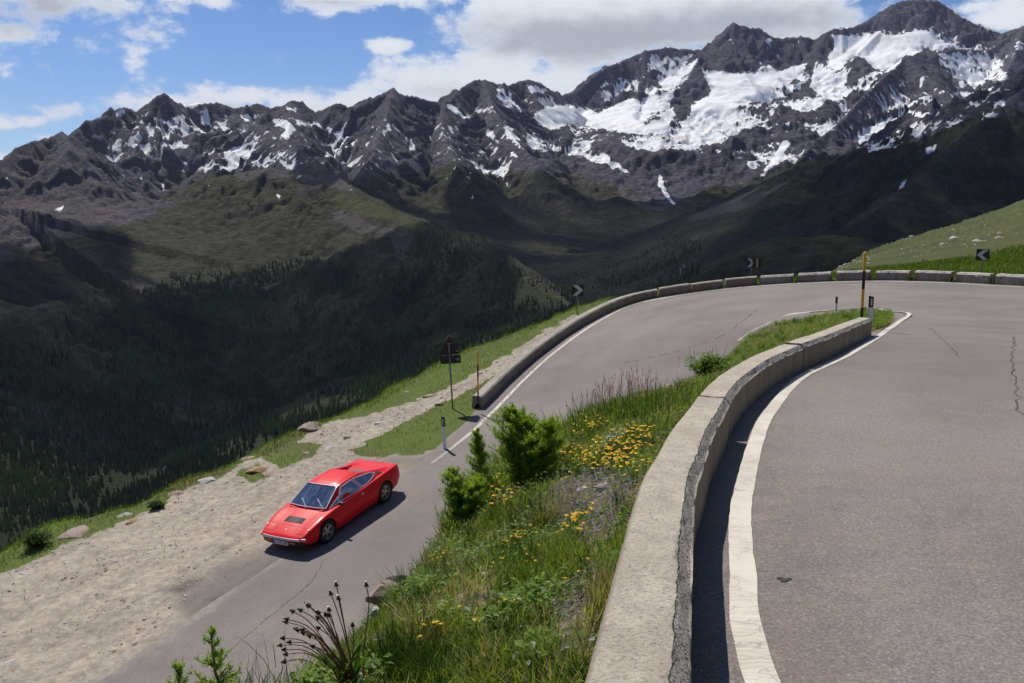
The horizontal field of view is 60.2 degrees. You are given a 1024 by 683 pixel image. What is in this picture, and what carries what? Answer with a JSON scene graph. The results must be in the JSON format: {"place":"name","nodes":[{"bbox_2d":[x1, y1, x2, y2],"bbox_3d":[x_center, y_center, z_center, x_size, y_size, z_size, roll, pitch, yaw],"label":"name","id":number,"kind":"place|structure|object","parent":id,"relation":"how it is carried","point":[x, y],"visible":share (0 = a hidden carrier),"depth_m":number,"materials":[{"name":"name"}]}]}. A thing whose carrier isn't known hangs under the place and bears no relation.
{"place":"outdoors","nodes":[
{"label":"outdoors","id":0,"kind":"place"},
{"bbox_2d":[0,0,1023,551],"bbox_3d":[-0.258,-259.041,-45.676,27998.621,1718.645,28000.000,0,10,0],"label":"mountains","id":1,"kind":"structure","parent":0,"point":[832,150],"depth_m":2453.93,"materials":[{"name":"stone"}]},
{"bbox_2d":[0,216,700,552],"bbox_3d":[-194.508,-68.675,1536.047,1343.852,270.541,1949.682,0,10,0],"label":"conifer forest","id":2,"kind":"object","parent":1,"relation":"on","point":[406,365],"visible":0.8,"depth_m":1126.46,"materials":[{"name":"plant"}]},
{"bbox_2d":[0,199,1023,682],"bbox_3d":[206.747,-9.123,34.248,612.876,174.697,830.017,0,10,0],"label":"verge","id":3,"kind":"structure","parent":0,"point":[94,663],"depth_m":24.67,"materials":[{"name":"gravel"}]},
{"bbox_2d":[3,659,17,665],"bbox_3d":[-10.807,6.926,19.087,0.259,0.067,0.350,6,12,30],"label":"boulder","id":4,"kind":"object","parent":3,"relation":"on","point":[7,662],"visible":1,"depth_m":19.06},
{"bbox_2d":[13,525,54,547],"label":"green bush","id":5,"kind":"object","parent":3,"relation":"on","point":[35,540],"visible":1,"depth_m":24.68,"materials":[{"name":"green plant"}]},
{"bbox_2d":[58,525,88,539],"bbox_3d":[-12.377,5.537,25.547,1.088,0.248,0.919,1,10,5],"label":"boulder","id":6,"kind":"object","parent":3,"relation":"on","point":[78,532],"visible":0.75,"depth_m":25.34,"materials":[{"name":"stone"}]},
{"bbox_2d":[116,512,133,516],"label":"boulder","id":7,"kind":"object","parent":3,"relation":"on","point":[125,514],"visible":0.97,"depth_m":26.30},
{"bbox_2d":[125,517,137,524],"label":"boulder","id":8,"kind":"object","parent":3,"relation":"on","point":[132,520],"visible":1,"depth_m":25.75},
{"bbox_2d":[146,499,163,508],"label":"green bush","id":9,"kind":"object","parent":3,"relation":"on","point":[154,504],"visible":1,"depth_m":26.50,"materials":[{"name":"green plant"}]},
{"bbox_2d":[168,491,183,495],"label":"boulder","id":10,"kind":"object","parent":3,"relation":"on","point":[175,493],"visible":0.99,"depth_m":27.50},
{"bbox_2d":[197,477,214,484],"bbox_3d":[-9.826,4.498,28.565,0.666,0.253,0.742,-8,13,-39],"label":"boulder","id":11,"kind":"object","parent":3,"relation":"on","point":[206,480],"visible":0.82,"depth_m":28.33,"materials":[{"name":"stone"}]},
{"bbox_2d":[239,456,254,461],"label":"boulder","id":12,"kind":"object","parent":3,"relation":"on","point":[249,457],"visible":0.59,"depth_m":30.35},
{"bbox_2d":[245,466,268,473],"bbox_3d":[-8.313,4.229,28.945,0.830,0.260,0.589,-4,11,-20],"label":"boulder","id":13,"kind":"object","parent":3,"relation":"on","point":[257,469],"visible":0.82,"depth_m":28.75,"materials":[{"name":"stone"}]},
{"bbox_2d":[261,471,275,475],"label":"boulder","id":14,"kind":"object","parent":3,"relation":"on","point":[265,473],"visible":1,"depth_m":28.44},
{"bbox_2d":[0,314,574,682],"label":"loose stones","id":15,"kind":"object","parent":3,"relation":"on","point":[123,601],"visible":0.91,"depth_m":23.40,"materials":[{"name":"gravel"}]},
{"bbox_2d":[297,422,321,431],"bbox_3d":[-7.411,3.152,32.508,0.963,0.311,0.716,0,10,1],"label":"boulder","id":16,"kind":"object","parent":3,"relation":"on","point":[309,426],"visible":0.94,"depth_m":32.33,"materials":[{"name":"stone"}]},
{"bbox_2d":[325,445,334,450],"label":"boulder","id":17,"kind":"object","parent":3,"relation":"on","point":[328,448],"visible":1,"depth_m":30.11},
{"bbox_2d":[422,394,437,397],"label":"boulder","id":18,"kind":"object","parent":3,"relation":"on","point":[428,395],"visible":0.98,"depth_m":34.87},
{"bbox_2d":[441,416,446,448],"bbox_3d":[-2.216,3.128,28.970,0.128,1.388,0.091,-1,10,14],"label":"marker post","id":19,"kind":"object","parent":3,"relation":"on","point":[443,431],"visible":0.87,"depth_m":28.91,"materials":[{"name":"white plastic"}]},
{"bbox_2d":[440,336,460,408],"bbox_3d":[-2.241,1.349,32.827,0.780,3.163,0.092,-4,10,-5],"label":"warning sign","id":20,"kind":"object","parent":3,"relation":"on","point":[449,347],"visible":0.96,"depth_m":32.70,"materials":[{"name":"metal"}]},
{"bbox_2d":[477,351,478,404],"bbox_3d":[-1.235,1.318,32.027,0.056,1.997,0.056,0,10,0],"label":"snow pole","id":21,"kind":"object","parent":3,"relation":"on","point":[477,377],"visible":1,"depth_m":32.01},
{"bbox_2d":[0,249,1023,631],"bbox_3d":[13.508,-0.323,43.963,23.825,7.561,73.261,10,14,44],"label":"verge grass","id":22,"kind":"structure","parent":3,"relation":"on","point":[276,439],"depth_m":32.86,"materials":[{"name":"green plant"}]},
{"bbox_2d":[572,284,583,314],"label":"chevron sign","id":23,"kind":"object","parent":3,"relation":"on","point":[577,290],"visible":0.91,"depth_m":46.19,"materials":[{"name":"metal"}]},
{"bbox_2d":[472,270,1023,407],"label":"parapet wall","id":24,"kind":"structure","parent":3,"relation":"on","point":[490,389],"depth_m":44.18,"materials":[{"name":"grey concrete"}]},
{"bbox_2d":[747,258,761,275],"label":"chevron sign","id":25,"kind":"object","parent":3,"relation":"on","point":[753,263],"visible":0.92,"depth_m":49.80,"materials":[{"name":"metal"}]},
{"bbox_2d":[612,273,997,309],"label":"wall gap weeds","id":26,"kind":"object","parent":3,"relation":"on","point":[871,278],"depth_m":45.47,"materials":[{"name":"green plant"}]},
{"bbox_2d":[795,242,1023,277],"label":"grass","id":27,"kind":"structure","parent":3,"relation":"on","point":[947,262],"depth_m":53.81,"materials":[{"name":"green plant"}]},
{"bbox_2d":[832,202,1020,271],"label":"meadow rocks","id":28,"kind":"object","parent":3,"relation":"on","point":[973,241],"visible":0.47,"depth_m":116.96,"materials":[{"name":"stone"}]},
{"bbox_2d":[976,249,989,272],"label":"chevron sign","id":29,"kind":"object","parent":3,"relation":"on","point":[982,255],"visible":0.94,"depth_m":43.36,"materials":[{"name":"metal"}]},
{"bbox_2d":[0,0,1023,159],"label":"sky","id":30,"kind":"structure","parent":0,"point":[64,64],"materials":[{"name":"blue"}]},
{"bbox_2d":[97,280,1023,682],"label":"road","id":31,"kind":"structure","parent":0,"point":[887,516],"depth_m":8.72,"materials":[{"name":"asphalt"}]},
{"bbox_2d":[228,561,323,652],"bbox_3d":[-5.246,6.035,20.308,0.266,0.411,4.042,3,11,18],"label":"road crack","id":32,"kind":"object","parent":31,"relation":"on","point":[276,611],"visible":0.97,"depth_m":20.05,"materials":[{"name":"grey"}]},
{"bbox_2d":[260,459,399,546],"bbox_3d":[-4.949,4.347,24.494,1.762,1.204,4.374,2,16,29],"label":"parked car","id":33,"kind":"object","parent":31,"relation":"on","point":[322,508],"visible":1,"depth_m":23.82,"materials":[{"name":"red paint"}]},
{"bbox_2d":[431,281,1016,463],"bbox_3d":[12.353,-0.009,32.995,27.045,5.811,27.264,8,13,37],"label":"edge line","id":34,"kind":"object","parent":31,"relation":"on","point":[488,416],"visible":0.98,"depth_m":35.99,"materials":[{"name":"paint"}]},
{"bbox_2d":[777,577,791,581],"bbox_3d":[1.382,1.205,4.499,0.083,0.007,0.062,-6,12,-32],"label":"oil stain","id":35,"kind":"object","parent":31,"relation":"on","point":[784,579],"visible":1,"depth_m":4.49,"materials":[{"name":"grey"}]},
{"bbox_2d":[728,308,911,682],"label":"edge line","id":36,"kind":"object","parent":31,"relation":"on","point":[756,664],"visible":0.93,"depth_m":4.81,"materials":[{"name":"paint"}]},
{"bbox_2d":[1010,336,1023,414],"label":"road crack","id":37,"kind":"object","parent":31,"relation":"on","point":[1015,379],"visible":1,"depth_m":12.11,"materials":[{"name":"grey"}]},
{"bbox_2d":[232,306,894,682],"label":"bank","id":38,"kind":"structure","parent":0,"point":[576,485],"depth_m":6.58,"materials":[{"name":"plant"}]},
{"bbox_2d":[164,658,191,682],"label":"larch sapling","id":39,"kind":"object","parent":38,"relation":"on","point":[177,668],"visible":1,"depth_m":3.58,"materials":[{"name":"green plant"}]},
{"bbox_2d":[191,625,243,682],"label":"larch sapling","id":40,"kind":"object","parent":38,"relation":"on","point":[216,666],"visible":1,"depth_m":3.46,"materials":[{"name":"green plant"}]},
{"bbox_2d":[231,658,287,682],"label":"weed","id":41,"kind":"object","parent":38,"relation":"on","point":[248,678],"visible":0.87,"depth_m":3.62,"materials":[{"name":"green plant"}]},
{"bbox_2d":[217,625,346,682],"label":"weed","id":42,"kind":"object","parent":38,"relation":"on","point":[286,671],"visible":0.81,"depth_m":3.95,"materials":[{"name":"green plant"}]},
{"bbox_2d":[276,581,376,682],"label":"dry stalk","id":43,"kind":"object","parent":38,"relation":"on","point":[342,663],"visible":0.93,"depth_m":4.22,"materials":[{"name":"brown plant"}]},
{"bbox_2d":[370,606,378,616],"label":"boulder","id":44,"kind":"object","parent":38,"relation":"on","point":[373,613],"visible":0.84,"depth_m":6.18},
{"bbox_2d":[365,580,402,605],"bbox_3d":[-0.961,1.949,6.782,0.280,0.236,0.258,4,11,20],"label":"boulder","id":45,"kind":"object","parent":38,"relation":"on","point":[373,593],"visible":0.44,"depth_m":6.70,"materials":[{"name":"stone"}]},
{"bbox_2d":[385,575,406,585],"bbox_3d":[-0.941,1.972,7.216,0.200,0.145,0.136,-19,28,-26],"label":"boulder","id":46,"kind":"object","parent":38,"relation":"on","point":[391,578],"visible":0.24,"depth_m":7.19,"materials":[{"name":"stone"}]},
{"bbox_2d":[342,609,457,680],"bbox_3d":[-0.627,1.657,4.670,0.688,0.563,0.643,2,10,13],"label":"dense grass tuft","id":47,"kind":"object","parent":38,"relation":"on","point":[395,636],"visible":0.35,"depth_m":4.66,"materials":[{"name":"green plant"}]},
{"bbox_2d":[362,624,467,682],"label":"dense grass tuft","id":48,"kind":"object","parent":38,"relation":"on","point":[414,656],"visible":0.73,"depth_m":4.43,"materials":[{"name":"green plant"}]},
{"bbox_2d":[389,537,446,603],"bbox_3d":[-0.781,2.010,8.091,0.274,1.397,4.109,0,10,0],"label":"clump","id":49,"kind":"object","parent":38,"relation":"on","point":[420,574],"visible":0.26,"depth_m":6.28,"materials":[{"name":"plant"}]},
{"bbox_2d":[414,621,458,663],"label":"yellow flower clump","id":50,"kind":"object","parent":38,"relation":"on","point":[420,636],"visible":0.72,"depth_m":4.67,"materials":[{"name":"green plant"}]},
{"bbox_2d":[412,605,464,647],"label":"yellow flower clump","id":51,"kind":"object","parent":38,"relation":"on","point":[433,622],"visible":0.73,"depth_m":4.78,"materials":[{"name":"green plant"}]},
{"bbox_2d":[425,502,480,548],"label":"green grass clump","id":52,"kind":"object","parent":38,"relation":"on","point":[452,518],"visible":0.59,"depth_m":9.16,"materials":[{"name":"green plant"}]},
{"bbox_2d":[425,545,496,579],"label":"dry grass clump","id":53,"kind":"object","parent":38,"relation":"on","point":[456,560],"visible":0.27,"depth_m":6.92,"materials":[{"name":"green plant"}]},
{"bbox_2d":[436,465,491,520],"bbox_3d":[-0.501,1.624,9.265,0.611,0.618,0.594,0,10,0],"label":"larch bush","id":54,"kind":"object","parent":38,"relation":"on","point":[468,493],"visible":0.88,"depth_m":9.24,"materials":[{"name":"green plant"}]},
{"bbox_2d":[464,427,500,490],"bbox_3d":[-0.321,1.385,9.842,0.438,0.898,0.548,0,10,0],"label":"larch sapling","id":55,"kind":"object","parent":38,"relation":"on","point":[477,446],"visible":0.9,"depth_m":9.80,"materials":[{"name":"green plant"}]},
{"bbox_2d":[475,496,499,519],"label":"yellow flower clump","id":56,"kind":"object","parent":38,"relation":"on","point":[489,510],"visible":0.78,"depth_m":8.52,"materials":[{"name":"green plant"}]},
{"bbox_2d":[476,494,505,517],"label":"yellow flower clump","id":57,"kind":"object","parent":38,"relation":"on","point":[491,502],"visible":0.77,"depth_m":8.56,"materials":[{"name":"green plant"}]},
{"bbox_2d":[472,598,530,634],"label":"yellow flower clump","id":58,"kind":"object","parent":38,"relation":"on","point":[474,619],"visible":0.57,"depth_m":4.67,"materials":[{"name":"green plant"}]},
{"bbox_2d":[476,536,534,575],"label":"green grass clump","id":59,"kind":"object","parent":38,"relation":"on","point":[510,545],"visible":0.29,"depth_m":6.35,"materials":[{"name":"green plant"}]},
{"bbox_2d":[498,534,518,549],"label":"yellow flower clump","id":60,"kind":"object","parent":38,"relation":"on","point":[511,536],"visible":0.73,"depth_m":6.51,"materials":[{"name":"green plant"}]},
{"bbox_2d":[489,544,539,580],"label":"yellow flower clump","id":61,"kind":"object","parent":38,"relation":"on","point":[502,561],"visible":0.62,"depth_m":5.80,"materials":[{"name":"green plant"}]},
{"bbox_2d":[484,487,564,548],"bbox_3d":[0.054,1.523,7.717,0.739,0.599,0.790,6,12,31],"label":"green grass clump","id":62,"kind":"object","parent":38,"relation":"on","point":[525,514],"visible":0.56,"depth_m":7.74,"materials":[{"name":"green plant"}]},
{"bbox_2d":[484,402,568,486],"bbox_3d":[0.148,1.128,9.581,0.941,0.987,0.883,0,10,0],"label":"larch bush","id":63,"kind":"object","parent":38,"relation":"on","point":[527,446],"visible":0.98,"depth_m":9.43,"materials":[{"name":"green plant"}]},
{"bbox_2d":[431,476,628,657],"bbox_3d":[2.301,4.237,13.685,7.599,10.430,46.868,5,11,25],"label":"bank rubble","id":64,"kind":"object","parent":38,"relation":"on","point":[586,533],"visible":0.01,"depth_m":7.09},
{"bbox_2d":[510,480,590,541],"bbox_3d":[0.324,1.450,7.432,0.775,0.598,0.911,0,10,0],"label":"dry grass clump","id":65,"kind":"object","parent":38,"relation":"on","point":[554,504],"visible":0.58,"depth_m":7.37,"materials":[{"name":"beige plant"}]},
{"bbox_2d":[552,626,583,670],"bbox_3d":[0.239,1.358,3.859,0.211,0.260,0.684,0,10,0],"label":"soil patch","id":66,"kind":"object","parent":38,"relation":"on","point":[568,635],"visible":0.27,"depth_m":3.82,"materials":[{"name":"soil"}]},
{"bbox_2d":[552,447,584,470],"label":"yellow flower clump","id":67,"kind":"object","parent":38,"relation":"on","point":[570,457],"visible":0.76,"depth_m":9.45,"materials":[{"name":"green plant"}]},
{"bbox_2d":[544,512,593,538],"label":"yellow flower clump","id":68,"kind":"object","parent":38,"relation":"on","point":[581,513],"visible":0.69,"depth_m":6.28,"materials":[{"name":"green plant"}]},
{"bbox_2d":[551,557,588,604],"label":"yellow flower clump","id":69,"kind":"object","parent":38,"relation":"on","point":[565,587],"visible":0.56,"depth_m":4.81,"materials":[{"name":"green plant"}]},
{"bbox_2d":[547,506,593,539],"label":"yellow flower clump","id":70,"kind":"object","parent":38,"relation":"on","point":[576,512],"visible":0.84,"depth_m":6.28,"materials":[{"name":"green plant"}]},
{"bbox_2d":[552,560,601,626],"bbox_3d":[0.364,1.293,4.681,0.309,0.344,1.408,0,10,0],"label":"wire netting","id":71,"kind":"object","parent":38,"relation":"on","point":[565,604],"visible":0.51,"depth_m":4.58,"materials":[{"name":"metal"}]},
{"bbox_2d":[579,578,598,598],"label":"dead branch","id":72,"kind":"object","parent":71,"relation":"on","point":[581,596],"visible":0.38,"depth_m":4.52,"materials":[{"name":"grey plant"}]},
{"bbox_2d":[559,502,594,547],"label":"yellow flower clump","id":73,"kind":"object","parent":38,"relation":"on","point":[573,520],"visible":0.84,"depth_m":6.28,"materials":[{"name":"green plant"}]},
{"bbox_2d":[559,442,597,471],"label":"yellow flower clump","id":74,"kind":"object","parent":38,"relation":"on","point":[565,463],"visible":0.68,"depth_m":9.09,"materials":[{"name":"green plant"}]},
{"bbox_2d":[288,307,893,682],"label":"bank herbs","id":75,"kind":"object","parent":38,"relation":"on","point":[312,671],"visible":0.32,"depth_m":5.85,"materials":[{"name":"green plant"}]},
{"bbox_2d":[586,609,598,656],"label":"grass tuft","id":76,"kind":"object","parent":38,"relation":"on","point":[594,626],"visible":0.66,"depth_m":3.85,"materials":[{"name":"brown plant"}]},
{"bbox_2d":[569,451,618,477],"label":"yellow flower clump","id":77,"kind":"object","parent":38,"relation":"on","point":[591,462],"visible":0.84,"depth_m":8.55,"materials":[{"name":"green plant"}]},
{"bbox_2d":[577,440,611,472],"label":"yellow flower clump","id":78,"kind":"object","parent":38,"relation":"on","point":[592,454],"visible":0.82,"depth_m":8.79,"materials":[{"name":"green plant"}]},
{"bbox_2d":[549,461,644,539],"bbox_3d":[0.716,1.268,7.905,0.850,0.948,4.118,0,10,0],"label":"wire netting","id":79,"kind":"object","parent":38,"relation":"on","point":[587,490],"visible":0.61,"depth_m":7.17,"materials":[{"name":"metal"}]},
{"bbox_2d":[583,441,614,461],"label":"yellow flower clump","id":80,"kind":"object","parent":38,"relation":"on","point":[603,450],"visible":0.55,"depth_m":8.85,"materials":[{"name":"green plant"}]},
{"bbox_2d":[593,482,606,488],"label":"boulder","id":81,"kind":"object","parent":38,"relation":"on","point":[600,484],"visible":0.5,"depth_m":7.38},
{"bbox_2d":[587,457,618,476],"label":"yellow flower clump","id":82,"kind":"object","parent":38,"relation":"on","point":[606,463],"visible":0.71,"depth_m":8.35,"materials":[{"name":"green plant"}]},
{"bbox_2d":[583,448,630,475],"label":"yellow flower clump","id":83,"kind":"object","parent":38,"relation":"on","point":[602,458],"visible":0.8,"depth_m":8.51,"materials":[{"name":"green plant"}]},
{"bbox_2d":[586,441,628,468],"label":"yellow flower clump","id":84,"kind":"object","parent":38,"relation":"on","point":[602,452],"visible":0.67,"depth_m":8.67,"materials":[{"name":"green plant"}]},
{"bbox_2d":[573,383,641,409],"bbox_3d":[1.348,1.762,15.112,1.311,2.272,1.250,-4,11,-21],"label":"red sorrel clump","id":85,"kind":"object","parent":38,"relation":"on","point":[600,396],"visible":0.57,"depth_m":15.15,"materials":[{"name":"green plant"}]},
{"bbox_2d":[599,432,616,451],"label":"white flower clump","id":86,"kind":"object","parent":38,"relation":"on","point":[608,444],"visible":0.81,"depth_m":9.01,"materials":[{"name":"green plant"}]},
{"bbox_2d":[587,448,633,478],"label":"yellow flower clump","id":87,"kind":"object","parent":38,"relation":"on","point":[614,454],"visible":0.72,"depth_m":8.35,"materials":[{"name":"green plant"}]},
{"bbox_2d":[566,366,655,420],"bbox_3d":[1.608,0.890,13.838,1.530,1.236,1.507,0,10,0],"label":"red sorrel clump","id":88,"kind":"object","parent":38,"relation":"on","point":[628,386],"visible":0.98,"depth_m":13.88,"materials":[{"name":"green plant"}]},
{"bbox_2d":[585,443,649,474],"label":"yellow flower clump","id":89,"kind":"object","parent":38,"relation":"on","point":[607,454],"visible":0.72,"depth_m":8.50,"materials":[{"name":"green plant"}]},
{"bbox_2d":[590,435,646,472],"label":"yellow flower clump","id":90,"kind":"object","parent":38,"relation":"on","point":[618,449],"visible":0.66,"depth_m":8.55,"materials":[{"name":"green plant"}]},
{"bbox_2d":[600,421,636,448],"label":"yellow flower clump","id":91,"kind":"object","parent":38,"relation":"on","point":[628,431],"visible":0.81,"depth_m":9.18,"materials":[{"name":"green plant"}]},
{"bbox_2d":[603,447,637,470],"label":"yellow flower clump","id":92,"kind":"object","parent":38,"relation":"on","point":[636,448],"visible":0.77,"depth_m":8.21,"materials":[{"name":"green plant"}]},
{"bbox_2d":[613,456,629,482],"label":"yellow flower clump","id":93,"kind":"object","parent":38,"relation":"on","point":[625,465],"visible":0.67,"depth_m":7.30,"materials":[{"name":"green plant"}]},
{"bbox_2d":[609,462,640,479],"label":"yellow flower clump","id":94,"kind":"object","parent":38,"relation":"on","point":[614,466],"visible":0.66,"depth_m":7.24,"materials":[{"name":"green plant"}]},
{"bbox_2d":[529,371,722,444],"bbox_3d":[1.341,1.076,11.976,2.582,1.632,2.908,-2,10,-10],"label":"tall grass clump","id":95,"kind":"object","parent":38,"relation":"on","point":[596,414],"visible":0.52,"depth_m":11.69,"materials":[{"name":"green plant"}]},
{"bbox_2d":[598,443,653,463],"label":"yellow flower clump","id":96,"kind":"object","parent":38,"relation":"on","point":[626,447],"visible":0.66,"depth_m":8.47,"materials":[{"name":"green plant"}]},
{"bbox_2d":[580,357,680,409],"bbox_3d":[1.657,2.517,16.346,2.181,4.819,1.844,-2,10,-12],"label":"red sorrel clump","id":97,"kind":"object","parent":38,"relation":"on","point":[629,375],"visible":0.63,"depth_m":15.71,"materials":[{"name":"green plant"}]},
{"bbox_2d":[614,459,651,489],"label":"yellow flower clump","id":98,"kind":"object","parent":38,"relation":"on","point":[643,460],"visible":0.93,"depth_m":6.75,"materials":[{"name":"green plant"}]},
{"bbox_2d":[620,435,650,453],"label":"yellow flower clump","id":99,"kind":"object","parent":38,"relation":"on","point":[634,443],"visible":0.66,"depth_m":8.74,"materials":[{"name":"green plant"}]},
{"bbox_2d":[620,428,651,448],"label":"yellow flower clump","id":100,"kind":"object","parent":38,"relation":"on","point":[638,437],"visible":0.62,"depth_m":8.92,"materials":[{"name":"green plant"}]},
{"bbox_2d":[620,425,655,443],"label":"yellow flower clump","id":101,"kind":"object","parent":38,"relation":"on","point":[639,429],"visible":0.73,"depth_m":9.12,"materials":[{"name":"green plant"}]},
{"bbox_2d":[631,426,657,449],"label":"yellow flower clump","id":102,"kind":"object","parent":38,"relation":"on","point":[641,430],"visible":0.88,"depth_m":8.97,"materials":[{"name":"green plant"}]},
{"bbox_2d":[568,372,723,435],"bbox_3d":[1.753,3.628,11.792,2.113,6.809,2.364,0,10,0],"label":"tall grass clump","id":103,"kind":"object","parent":38,"relation":"on","point":[643,412],"visible":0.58,"depth_m":11.15,"materials":[{"name":"green plant"}]},
{"bbox_2d":[685,344,730,377],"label":"leafy shrub","id":104,"kind":"object","parent":38,"relation":"on","point":[703,366],"visible":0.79,"depth_m":24.69,"materials":[{"name":"green plant"}]},
{"bbox_2d":[585,317,871,682],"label":"parapet wall","id":105,"kind":"structure","parent":38,"relation":"on","point":[644,633],"depth_m":4.14,"materials":[{"name":"concrete"}]},
{"bbox_2d":[835,297,837,312],"bbox_3d":[12.662,-1.191,34.563,0.091,1.134,0.122,6,12,29],"label":"marker post","id":106,"kind":"object","parent":38,"relation":"on","point":[836,301],"visible":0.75,"depth_m":34.49,"materials":[{"name":"white plastic"}]},
{"bbox_2d":[860,252,866,317],"bbox_3d":[8.645,-1.363,21.754,0.072,1.682,0.072,-1,10,0],"label":"snow pole","id":107,"kind":"object","parent":38,"relation":"on","point":[863,283],"visible":0.94,"depth_m":21.72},
{"bbox_2d":[868,296,873,322],"bbox_3d":[9.014,-0.537,22.264,0.127,1.243,0.091,0,10,4],"label":"marker post","id":108,"kind":"object","parent":38,"relation":"on","point":[870,307],"visible":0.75,"depth_m":22.18,"materials":[{"name":"white plastic"}]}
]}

